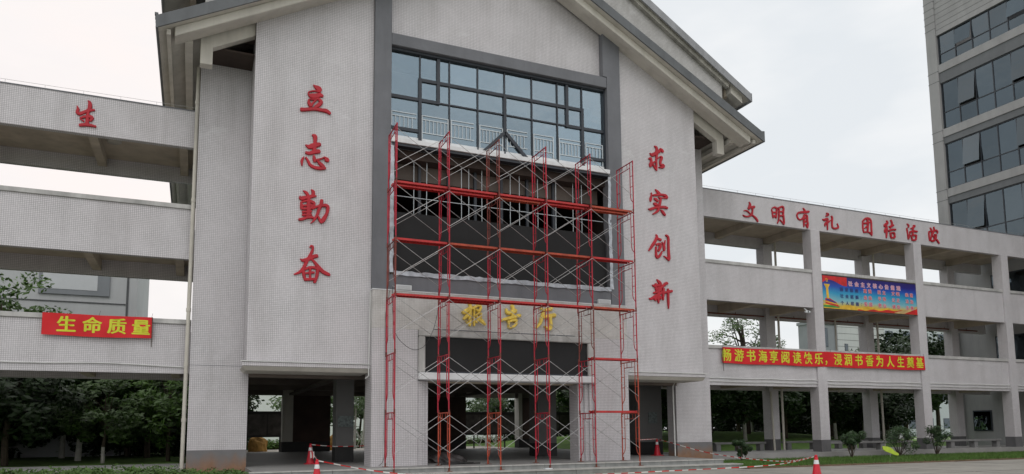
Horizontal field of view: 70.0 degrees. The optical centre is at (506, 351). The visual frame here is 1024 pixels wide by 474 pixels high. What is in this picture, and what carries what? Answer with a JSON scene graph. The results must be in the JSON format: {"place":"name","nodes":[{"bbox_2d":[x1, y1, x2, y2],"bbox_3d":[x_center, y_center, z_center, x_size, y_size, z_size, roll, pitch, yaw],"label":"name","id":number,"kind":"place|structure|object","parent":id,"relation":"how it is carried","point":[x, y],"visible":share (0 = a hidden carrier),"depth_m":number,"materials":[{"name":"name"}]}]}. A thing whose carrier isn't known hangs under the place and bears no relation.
{"place":"outdoors","nodes":[
{"label":"outdoors","id":0,"kind":"place"},
{"bbox_2d":[0,463,185,472],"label":"corridor floor","id":1,"kind":"structure","parent":0,"point":[89,466],"depth_m":25.27,"materials":[{"name":"concrete"}]},
{"bbox_2d":[0,78,198,380],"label":"covered walkway","id":2,"kind":"structure","parent":1,"relation":"on","point":[49,231],"depth_m":24.48,"materials":[{"name":"white tile"}]},
{"bbox_2d":[76,100,96,127],"bbox_3d":[-13.909,-7.876,24.188,0.621,0.938,0.061,2,-7,-23],"label":"wall lettering","id":3,"kind":"object","parent":2,"relation":"attached to","point":[87,111],"depth_m":24.17,"materials":[{"name":"red paint"}]},
{"bbox_2d":[41,308,152,346],"bbox_3d":[-13.188,-0.769,23.619,3.142,1.142,0.096,2,-7,-23],"label":"banner","id":4,"kind":"object","parent":2,"relation":"attached to","point":[83,325],"visible":1,"depth_m":23.59,"materials":[{"name":"red cloth"},{"name":"yellow lettering paint"}]},
{"bbox_2d":[0,463,248,473],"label":"ground cover","id":5,"kind":"object","parent":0,"point":[154,469],"visible":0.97,"depth_m":21.35,"materials":[{"name":"green plant"}]},
{"bbox_2d":[354,396,363,439],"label":"tree","id":6,"kind":"object","parent":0,"point":[359,412],"visible":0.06,"depth_m":63.63,"materials":[{"name":"green plant"}]},
{"bbox_2d":[354,396,364,447],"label":"young tree","id":7,"kind":"object","parent":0,"point":[363,434],"visible":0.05,"depth_m":56.43,"materials":[{"name":"green plant"}]},
{"bbox_2d":[246,446,510,451],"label":"back terrace","id":8,"kind":"structure","parent":0,"point":[363,448],"depth_m":53.59,"materials":[{"name":"concrete"}]},
{"bbox_2d":[248,437,267,451],"bbox_3d":[-16.066,5.943,47.159,1.212,1.095,0.963,2,-7,-23],"label":"boulder","id":9,"kind":"object","parent":8,"relation":"on","point":[257,444],"visible":0.88,"depth_m":46.81,"materials":[{"name":"stone"}]},
{"bbox_2d":[247,411,280,451],"bbox_3d":[-15.365,4.928,44.850,4.100,2.550,0.350,2,-7,-23],"label":"notice board","id":10,"kind":"object","parent":8,"relation":"on","point":[263,423],"visible":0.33,"depth_m":45.00,"materials":[{"name":"black"}]},
{"bbox_2d":[466,412,514,447],"bbox_3d":[-1.234,5.464,50.884,4.050,2.550,0.350,2,-7,-23],"label":"notice board","id":11,"kind":"object","parent":8,"relation":"on","point":[473,419],"visible":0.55,"depth_m":50.83,"materials":[{"name":"black"}]},
{"bbox_2d":[556,412,569,433],"bbox_3d":[4.350,5.675,53.268,4.000,2.550,0.350,2,-7,-23],"label":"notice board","id":12,"kind":"object","parent":8,"relation":"on","point":[563,418],"visible":0.17,"depth_m":53.11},
{"bbox_2d":[0,0,939,348],"label":"sky","id":13,"kind":"structure","parent":0,"point":[839,89],"materials":[{"name":"white"}]},
{"bbox_2d":[0,431,950,467],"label":"lawn","id":14,"kind":"structure","parent":0,"point":[724,436],"depth_m":43.01,"materials":[{"name":"green plant"}]},
{"bbox_2d":[0,419,25,448],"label":"tree","id":15,"kind":"object","parent":14,"relation":"on","point":[11,440],"visible":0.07,"depth_m":39.62,"materials":[{"name":"green plant"}]},
{"bbox_2d":[0,272,71,313],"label":"tree","id":16,"kind":"object","parent":14,"relation":"on","point":[10,305],"visible":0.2,"depth_m":39.02,"materials":[{"name":"green plant"}]},
{"bbox_2d":[0,377,86,465],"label":"tree","id":17,"kind":"object","parent":14,"relation":"on","point":[25,407],"visible":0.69,"depth_m":31.13,"materials":[{"name":"green plant"}]},
{"bbox_2d":[10,392,94,457],"bbox_3d":[-24.317,2.430,41.135,8.418,7.278,7.732,-5,-8,36],"label":"tree","id":18,"kind":"object","parent":14,"relation":"on","point":[62,444],"visible":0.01,"depth_m":40.58,"materials":[{"name":"green plant"}]},
{"bbox_2d":[44,425,108,456],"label":"tree","id":19,"kind":"object","parent":14,"relation":"on","point":[95,451],"visible":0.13,"depth_m":42.82,"materials":[{"name":"plant"}]},
{"bbox_2d":[20,379,164,460],"bbox_3d":[-21.492,2.344,37.418,7.653,6.617,7.030,4,-8,-36],"label":"tree","id":20,"kind":"object","parent":14,"relation":"on","point":[78,450],"visible":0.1,"depth_m":36.28,"materials":[{"name":"green plant"}]},
{"bbox_2d":[46,379,156,462],"bbox_3d":[-18.716,3.120,33.678,4.750,4.238,4.689,-6,-8,44],"label":"tree","id":21,"kind":"object","parent":14,"relation":"on","point":[121,431],"visible":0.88,"depth_m":33.40,"materials":[{"name":"green plant"}]},
{"bbox_2d":[89,426,162,455],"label":"tree","id":22,"kind":"object","parent":14,"relation":"on","point":[112,446],"visible":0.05,"depth_m":42.92,"materials":[{"name":"green plant"}]},
{"bbox_2d":[90,380,188,457],"bbox_3d":[-19.933,2.529,40.279,6.698,6.833,7.124,-4,-7,27],"label":"tree","id":23,"kind":"object","parent":14,"relation":"on","point":[146,449],"visible":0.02,"depth_m":39.99,"materials":[{"name":"green plant"}]},
{"bbox_2d":[122,380,188,460],"bbox_3d":[-16.340,2.988,36.059,5.154,4.968,4.414,-5,-8,36],"label":"tree","id":24,"kind":"object","parent":14,"relation":"on","point":[169,409],"visible":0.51,"depth_m":34.99,"materials":[{"name":"green plant"}]},
{"bbox_2d":[131,419,187,456],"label":"tree","id":25,"kind":"object","parent":14,"relation":"on","point":[175,449],"visible":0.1,"depth_m":42.00,"materials":[{"name":"green plant"}]},
{"bbox_2d":[266,395,332,425],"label":"tree","id":26,"kind":"object","parent":14,"relation":"on","point":[278,406],"visible":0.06,"depth_m":62.45,"materials":[{"name":"green plant"}]},
{"bbox_2d":[353,396,364,448],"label":"young tree","id":27,"kind":"object","parent":14,"relation":"on","point":[361,405],"visible":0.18,"depth_m":52.13,"materials":[{"name":"green plant"}]},
{"bbox_2d":[246,437,509,449],"bbox_3d":[-10.233,7.481,59.895,41.641,0.989,1.360,2,-7,-23],"label":"hedge","id":28,"kind":"object","parent":14,"relation":"on","point":[272,445],"visible":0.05,"depth_m":58.92,"materials":[{"name":"green plant"}]},
{"bbox_2d":[469,398,502,446],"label":"young tree","id":29,"kind":"object","parent":14,"relation":"on","point":[484,402],"visible":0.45,"depth_m":56.88,"materials":[{"name":"green plant"}]},
{"bbox_2d":[480,398,507,442],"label":"young tree","id":30,"kind":"object","parent":14,"relation":"on","point":[503,403],"visible":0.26,"depth_m":58.60,"materials":[{"name":"green plant"}]},
{"bbox_2d":[482,399,514,440],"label":"tree","id":31,"kind":"object","parent":14,"relation":"on","point":[511,405],"visible":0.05,"depth_m":61.49,"materials":[{"name":"green plant"}]},
{"bbox_2d":[556,390,569,410],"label":"tree","id":32,"kind":"object","parent":14,"relation":"on","point":[564,400],"visible":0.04,"depth_m":60.55,"materials":[{"name":"green plant"}]},
{"bbox_2d":[661,389,732,423],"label":"tree","id":33,"kind":"object","parent":14,"relation":"on","point":[664,399],"visible":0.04,"depth_m":42.86,"materials":[{"name":"green plant"}]},
{"bbox_2d":[712,412,742,430],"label":"tree","id":34,"kind":"object","parent":14,"relation":"on","point":[724,425],"visible":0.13,"depth_m":69.71,"materials":[{"name":"green plant"}]},
{"bbox_2d":[708,318,785,433],"bbox_3d":[17.455,1.271,53.418,5.561,9.402,5.783,5,-8,-40],"label":"tree","id":35,"kind":"object","parent":14,"relation":"on","point":[737,326],"visible":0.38,"depth_m":53.40,"materials":[{"name":"green plant"}]},
{"bbox_2d":[713,390,802,440],"bbox_3d":[15.546,2.864,47.582,6.735,5.823,6.186,5,-8,-43],"label":"tree","id":36,"kind":"object","parent":14,"relation":"on","point":[740,405],"visible":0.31,"depth_m":46.89,"materials":[{"name":"green plant"}]},
{"bbox_2d":[752,412,811,433],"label":"tree","id":37,"kind":"object","parent":14,"relation":"on","point":[797,425],"visible":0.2,"depth_m":65.99,"materials":[{"name":"green plant"}]},
{"bbox_2d":[753,391,830,437],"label":"tree","id":38,"kind":"object","parent":14,"relation":"on","point":[791,410],"visible":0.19,"depth_m":49.51,"materials":[{"name":"green plant"}]},
{"bbox_2d":[794,392,884,438],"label":"tree","id":39,"kind":"object","parent":14,"relation":"on","point":[844,406],"visible":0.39,"depth_m":50.70,"materials":[{"name":"green plant"}]},
{"bbox_2d":[836,416,902,438],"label":"tree","id":40,"kind":"object","parent":14,"relation":"on","point":[856,425],"visible":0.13,"depth_m":68.06,"materials":[{"name":"green plant"}]},
{"bbox_2d":[848,334,910,437],"bbox_3d":[32.919,3.150,64.274,7.000,9.168,6.924,6,-9,-44],"label":"tree","id":41,"kind":"object","parent":14,"relation":"on","point":[907,350],"visible":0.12,"depth_m":63.32,"materials":[{"name":"green plant"}]},
{"bbox_2d":[848,393,914,440],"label":"tree","id":42,"kind":"object","parent":14,"relation":"on","point":[892,407],"visible":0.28,"depth_m":51.58,"materials":[{"name":"green plant"}]},
{"bbox_2d":[879,394,913,434],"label":"tree","id":43,"kind":"object","parent":14,"relation":"on","point":[908,421],"visible":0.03,"depth_m":59.70,"materials":[{"name":"green plant"}]},
{"bbox_2d":[874,329,943,438],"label":"tree","id":44,"kind":"object","parent":14,"relation":"on","point":[887,337],"visible":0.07,"depth_m":65.84,"materials":[{"name":"green plant"}]},
{"bbox_2d":[885,394,945,425],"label":"tree","id":45,"kind":"object","parent":14,"relation":"on","point":[936,405],"visible":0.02,"depth_m":63.26,"materials":[{"name":"green plant"}]},
{"bbox_2d":[901,336,947,426],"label":"tree","id":46,"kind":"object","parent":14,"relation":"on","point":[938,421],"depth_m":70.84,"materials":[{"name":"green plant"}]},
{"bbox_2d":[908,331,947,403],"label":"tree","id":47,"kind":"object","parent":14,"relation":"on","point":[939,352],"visible":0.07,"depth_m":65.84,"materials":[{"name":"green plant"}]},
{"bbox_2d":[245,448,707,473],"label":"porch floor","id":48,"kind":"structure","parent":0,"point":[272,461],"depth_m":29.66,"materials":[{"name":"grey concrete"}]},
{"bbox_2d":[428,452,467,462],"bbox_3d":[-2.344,3.891,27.019,1.880,0.397,1.095,2,-7,-23],"label":"tarpaulin","id":49,"kind":"object","parent":48,"relation":"on","point":[432,458],"visible":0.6,"depth_m":26.71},
{"bbox_2d":[155,0,764,472],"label":"assembly hall","id":50,"kind":"structure","parent":48,"relation":"on","point":[611,86],"depth_m":27.12,"materials":[{"name":"white tile"}]},
{"bbox_2d":[179,66,200,470],"bbox_3d":[-10.733,-2.963,24.808,0.162,14.081,0.233,-3,-7,22],"label":"drainpipe","id":51,"kind":"object","parent":50,"relation":"attached to","point":[188,310],"visible":0.98,"depth_m":24.75,"materials":[{"name":"beige plastic"}]},
{"bbox_2d":[294,84,330,282],"bbox_3d":[-6.541,-5.754,24.851,1.202,6.943,0.084,2,-7,-23],"label":"wall lettering","id":52,"kind":"object","parent":50,"relation":"attached to","point":[309,206],"depth_m":24.79,"materials":[{"name":"red paint"}]},
{"bbox_2d":[365,291,370,378],"bbox_3d":[-4.757,-0.591,25.045,0.172,3.039,0.078,-1,-6,7],"label":"drainpipe","id":53,"kind":"object","parent":50,"relation":"attached to","point":[369,336],"visible":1,"depth_m":25.00,"materials":[{"name":"plastic"}]},
{"bbox_2d":[391,46,605,168],"bbox_3d":[-0.120,-9.162,28.188,8.951,3.527,0.240,2,-7,-23],"label":"window","id":54,"kind":"structure","parent":50,"relation":"in","point":[426,84],"depth_m":28.06,"materials":[{"name":"blue glass"}]},
{"bbox_2d":[393,212,605,286],"bbox_3d":[-0.069,-3.735,27.627,8.756,2.230,0.074,2,-7,-23],"label":"display screen","id":55,"kind":"object","parent":50,"relation":"on","point":[414,227],"visible":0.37,"depth_m":27.44,"materials":[{"name":"black plastic"}]},
{"bbox_2d":[425,337,587,375],"bbox_3d":[0.097,0.208,26.766,6.450,1.255,0.085,2,-7,-23],"label":"display screen","id":56,"kind":"object","parent":50,"relation":"on","point":[470,355],"visible":0.96,"depth_m":26.66,"materials":[{"name":"black glass"}]},
{"bbox_2d":[461,304,556,330],"bbox_3d":[0.121,-1.300,26.825,3.772,0.921,0.130,2,-7,-23],"label":"door lettering","id":57,"kind":"object","parent":50,"relation":"attached to","point":[512,317],"depth_m":26.74,"materials":[{"name":"gold metal"}]},
{"bbox_2d":[648,146,672,308],"bbox_3d":[6.305,-5.218,30.333,1.160,6.909,0.079,2,-7,-23],"label":"wall lettering","id":58,"kind":"object","parent":50,"relation":"attached to","point":[659,288],"depth_m":30.32,"materials":[{"name":"red paint"}]},
{"bbox_2d":[672,383,675,455],"bbox_3d":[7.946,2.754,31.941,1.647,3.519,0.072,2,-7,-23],"label":"drainpipe","id":59,"kind":"object","parent":50,"relation":"attached to","point":[674,419],"visible":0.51,"depth_m":31.59,"materials":[{"name":"plastic"}]},
{"bbox_2d":[651,439,663,455],"bbox_3d":[6.683,4.237,32.514,0.430,0.740,0.430,2,-7,-23],"label":"traffic cone","id":60,"kind":"object","parent":48,"relation":"on","point":[657,451],"visible":1,"depth_m":32.42,"materials":[{"name":"red plastic"}]},
{"bbox_2d":[658,439,812,461],"bbox_3d":[8.466,3.585,26.596,1.638,0.746,12.330,1,-6,-9],"label":"barrier tape","id":61,"kind":"object","parent":60,"relation":"attached to","point":[733,456],"visible":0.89,"depth_m":28.26,"materials":[{"name":"plastic"}]},
{"bbox_2d":[587,459,1023,473],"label":"road","id":62,"kind":"structure","parent":0,"point":[989,467],"depth_m":25.97,"materials":[{"name":"concrete"}]},
{"bbox_2d":[812,455,820,473],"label":"traffic cone","id":63,"kind":"object","parent":62,"relation":"on","point":[816,468],"visible":1,"depth_m":20.33,"materials":[{"name":"red plastic"}]},
{"bbox_2d":[319,456,814,473],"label":"barrier tape","id":64,"kind":"object","parent":63,"relation":"attached to","point":[608,473],"visible":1,"depth_m":23.86,"materials":[{"name":"plastic"}]},
{"bbox_2d":[663,445,1023,460],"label":"corridor floor","id":65,"kind":"structure","parent":0,"point":[781,454],"depth_m":36.51,"materials":[{"name":"grey concrete"}]},
{"bbox_2d":[712,442,765,451],"bbox_3d":[11.910,4.865,37.545,3.300,0.450,0.400,2,-7,-23],"label":"bench","id":66,"kind":"object","parent":65,"relation":"on","point":[717,446],"visible":0.69,"depth_m":37.36,"materials":[{"name":"stone"}]},
{"bbox_2d":[781,440,867,449],"bbox_3d":[17.503,5.094,40.095,6.000,0.450,0.400,2,-7,-23],"label":"bench","id":67,"kind":"object","parent":65,"relation":"on","point":[788,444],"visible":0.54,"depth_m":39.74,"materials":[{"name":"stone"}]},
{"bbox_2d":[661,185,1023,451],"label":"covered walkway","id":68,"kind":"structure","parent":65,"relation":"on","point":[765,292],"depth_m":39.01,"materials":[{"name":"white tile"}]},
{"bbox_2d":[722,344,924,370],"bbox_3d":[15.982,0.485,36.057,13.327,1.242,0.096,2,-7,-23],"label":"banner","id":69,"kind":"object","parent":68,"relation":"attached to","point":[787,357],"visible":1,"depth_m":35.76,"materials":[{"name":"red fabric"}]},
{"bbox_2d":[742,202,939,243],"bbox_3d":[17.534,-6.589,37.598,13.653,1.114,0.070,2,-7,-23],"label":"wall lettering","id":70,"kind":"object","parent":68,"relation":"attached to","point":[827,220],"depth_m":37.98,"materials":[{"name":"red paint"}]},
{"bbox_2d":[822,274,917,315],"bbox_3d":[18.772,-2.889,37.705,6.700,1.720,0.071,2,-7,-23],"label":"poster board","id":71,"kind":"object","parent":68,"relation":"attached to","point":[861,295],"visible":1,"depth_m":37.61,"materials":[{"name":"multicoloured plastic"}]},
{"bbox_2d":[831,440,912,449],"bbox_3d":[18.498,4.820,37.599,6.350,0.450,0.400,2,-7,-23],"label":"bench","id":72,"kind":"object","parent":65,"relation":"on","point":[879,444],"visible":0.38,"depth_m":37.81,"materials":[{"name":"stone"}]},
{"bbox_2d":[934,439,1001,447],"bbox_3d":[25.185,5.073,40.454,6.200,0.450,0.400,2,-7,-23],"label":"bench","id":73,"kind":"object","parent":65,"relation":"on","point":[972,443],"visible":0.65,"depth_m":40.68,"materials":[{"name":"stone"}]},
{"bbox_2d":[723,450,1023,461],"bbox_3d":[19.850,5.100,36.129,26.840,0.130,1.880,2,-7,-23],"label":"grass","id":74,"kind":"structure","parent":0,"point":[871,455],"depth_m":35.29,"materials":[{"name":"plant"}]},
{"bbox_2d":[724,451,1023,468],"bbox_3d":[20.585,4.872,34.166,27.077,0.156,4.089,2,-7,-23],"label":"grass","id":75,"kind":"structure","parent":0,"point":[895,458],"depth_m":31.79,"materials":[{"name":"green plant"}]},
{"bbox_2d":[731,439,752,460],"bbox_3d":[10.185,4.252,31.570,0.929,1.048,0.804,2,-7,-23],"label":"shrub","id":76,"kind":"object","parent":75,"relation":"on","point":[744,447],"visible":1,"depth_m":31.48,"materials":[{"name":"green plant"}]},
{"bbox_2d":[840,430,866,456],"bbox_3d":[16.172,4.353,34.295,1.254,1.346,1.104,2,-7,-23],"label":"shrub","id":77,"kind":"object","parent":75,"relation":"on","point":[850,438],"visible":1,"depth_m":34.33,"materials":[{"name":"green plant"}]},
{"bbox_2d":[882,425,919,454],"bbox_3d":[19.146,4.338,35.580,1.567,1.600,1.617,2,-7,-23],"label":"shrub","id":78,"kind":"object","parent":75,"relation":"on","point":[895,432],"visible":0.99,"depth_m":35.34,"materials":[{"name":"green plant"}]},
{"bbox_2d":[922,425,952,453],"bbox_3d":[21.444,4.407,36.502,1.450,1.615,1.154,2,-7,-23],"label":"shrub","id":79,"kind":"object","parent":75,"relation":"on","point":[936,434],"visible":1,"depth_m":36.38,"materials":[{"name":"green plant"}]},
{"label":"ground","id":80,"kind":"structure","parent":0,"visible":0},
{"bbox_2d":[0,270,149,457],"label":"teaching block","id":81,"kind":"structure","parent":80,"relation":"on","point":[96,295],"depth_m":43.85,"materials":[{"name":"paint"}]},
{"bbox_2d":[38,272,109,296],"bbox_3d":[-25.944,-4.638,43.974,3.700,2.450,0.140,2,-7,-23],"label":"window","id":82,"kind":"structure","parent":81,"relation":"in","point":[68,284],"depth_m":43.88,"materials":[{"name":"glass"}]},
{"bbox_2d":[248,395,362,440],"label":"block","id":83,"kind":"structure","parent":80,"relation":"on","point":[263,406],"depth_m":76.24,"materials":[{"name":"white concrete"}]},
{"bbox_2d":[249,459,742,473],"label":"steps","id":84,"kind":"structure","parent":80,"relation":"on","point":[601,467],"depth_m":24.93,"materials":[{"name":"stone"}]},
{"bbox_2d":[382,122,643,472],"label":"scaffolding","id":85,"kind":"object","parent":84,"relation":"on","point":[486,195],"visible":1,"depth_m":25.80,"materials":[{"name":"red metal"}]},
{"bbox_2d":[466,398,562,439],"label":"block","id":86,"kind":"structure","parent":80,"relation":"on","point":[470,399],"depth_m":89.48,"materials":[{"name":"white concrete"}]},
{"bbox_2d":[796,323,835,350],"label":"blue grey block","id":87,"kind":"structure","parent":80,"relation":"on","point":[829,336],"depth_m":100.97,"materials":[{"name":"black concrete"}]},
{"bbox_2d":[834,325,883,351],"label":"building","id":88,"kind":"structure","parent":80,"relation":"on","point":[847,337],"depth_m":101.70,"materials":[{"name":"concrete"}]},
{"bbox_2d":[884,328,950,436],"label":"wide block","id":89,"kind":"structure","parent":80,"relation":"on","point":[944,416],"depth_m":116.23,"materials":[{"name":"grey concrete"}]},
{"bbox_2d":[923,0,1023,444],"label":"office tower","id":90,"kind":"structure","parent":80,"relation":"on","point":[975,56],"depth_m":47.15,"materials":[{"name":"grey concrete"}]},
{"bbox_2d":[937,28,954,64],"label":"window","id":91,"kind":"structure","parent":90,"relation":"in","point":[946,49],"depth_m":49.70,"materials":[{"name":"grey glass"}]},
{"bbox_2d":[941,77,959,128],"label":"window","id":92,"kind":"structure","parent":90,"relation":"in","point":[949,89],"depth_m":49.28,"materials":[{"name":"grey glass"}]},
{"bbox_2d":[945,138,964,187],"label":"window","id":93,"kind":"structure","parent":90,"relation":"in","point":[954,151],"depth_m":48.83,"materials":[{"name":"grey glass"}]},
{"bbox_2d":[950,199,967,226],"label":"window","id":94,"kind":"structure","parent":90,"relation":"in","point":[958,210],"depth_m":48.43,"materials":[{"name":"grey glass"}]},
{"bbox_2d":[953,19,971,56],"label":"window","id":95,"kind":"structure","parent":90,"relation":"in","point":[961,32],"depth_m":48.58,"materials":[{"name":"grey glass"}]},
{"bbox_2d":[957,69,976,121],"bbox_3d":[30.277,-16.847,48.164,0.285,3.260,1.150,2,-7,-23],"label":"window","id":96,"kind":"structure","parent":90,"relation":"in","point":[965,81],"depth_m":48.17,"materials":[{"name":"grey glass"}]},
{"bbox_2d":[962,131,981,182],"bbox_3d":[30.309,-12.666,47.718,0.285,3.150,1.150,2,-7,-23],"label":"window","id":97,"kind":"structure","parent":90,"relation":"in","point":[970,143],"depth_m":47.71,"materials":[{"name":"grey glass"}]},
{"bbox_2d":[966,194,985,229],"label":"window","id":98,"kind":"structure","parent":90,"relation":"in","point":[975,205],"depth_m":47.27,"materials":[{"name":"grey glass"}]},
{"bbox_2d":[970,10,989,48],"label":"window","id":99,"kind":"structure","parent":90,"relation":"in","point":[979,26],"depth_m":47.59,"materials":[{"name":"grey glass"}]},
{"bbox_2d":[973,410,992,430],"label":"window","id":100,"kind":"structure","parent":90,"relation":"in","point":[982,419],"depth_m":46.44,"materials":[{"name":"black glass"}]},
{"bbox_2d":[974,61,994,115],"bbox_3d":[30.817,-16.959,47.150,0.095,3.260,1.150,2,-7,-23],"label":"window","id":101,"kind":"structure","parent":90,"relation":"in","point":[983,76],"depth_m":47.17,"materials":[{"name":"grey glass"}]},
{"bbox_2d":[979,124,999,177],"bbox_3d":[30.849,-12.778,46.704,0.095,3.150,1.150,2,-7,-23],"label":"window","id":102,"kind":"structure","parent":90,"relation":"in","point":[988,138],"depth_m":46.72,"materials":[{"name":"grey glass"}]},
{"bbox_2d":[984,188,1004,232],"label":"window","id":103,"kind":"structure","parent":90,"relation":"in","point":[993,200],"depth_m":46.28,"materials":[{"name":"grey glass"}]},
{"bbox_2d":[987,1,1007,39],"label":"window","id":104,"kind":"structure","parent":90,"relation":"in","point":[997,20],"depth_m":46.54,"materials":[{"name":"grey glass"}]},
{"bbox_2d":[991,52,1013,107],"bbox_3d":[31.270,-17.075,46.100,0.095,3.260,1.150,2,-7,-23],"label":"window","id":105,"kind":"structure","parent":90,"relation":"in","point":[1001,66],"depth_m":46.12,"materials":[{"name":"grey glass"}]},
{"bbox_2d":[990,269,1023,291],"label":"window","id":106,"kind":"structure","parent":90,"relation":"in","point":[1016,278],"depth_m":44.86,"materials":[{"name":"black glass"}]},
{"bbox_2d":[997,118,1018,171],"bbox_3d":[31.302,-12.894,45.653,0.095,3.150,1.150,2,-7,-23],"label":"window","id":107,"kind":"structure","parent":90,"relation":"in","point":[1006,130],"depth_m":45.67,"materials":[{"name":"grey glass"}]},
{"bbox_2d":[995,333,1023,359],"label":"window","id":108,"kind":"structure","parent":90,"relation":"in","point":[1018,338],"depth_m":44.60,"materials":[{"name":"black glass"}]},
{"bbox_2d":[1002,182,1023,235],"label":"window","id":109,"kind":"structure","parent":90,"relation":"in","point":[1012,194],"depth_m":45.22,"materials":[{"name":"grey glass"}]},
{"bbox_2d":[1005,0,1023,30],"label":"window","id":110,"kind":"structure","parent":90,"relation":"in","point":[1012,6],"depth_m":45.51,"materials":[{"name":"grey glass"}]},
{"bbox_2d":[1010,45,1023,100],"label":"window","id":111,"kind":"structure","parent":90,"relation":"in","point":[1017,55],"depth_m":45.20,"materials":[{"name":"grey glass"}]},
{"bbox_2d":[1015,114,1023,165],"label":"window","id":112,"kind":"structure","parent":90,"relation":"in","point":[1019,119],"depth_m":44.90,"materials":[{"name":"grey glass"}]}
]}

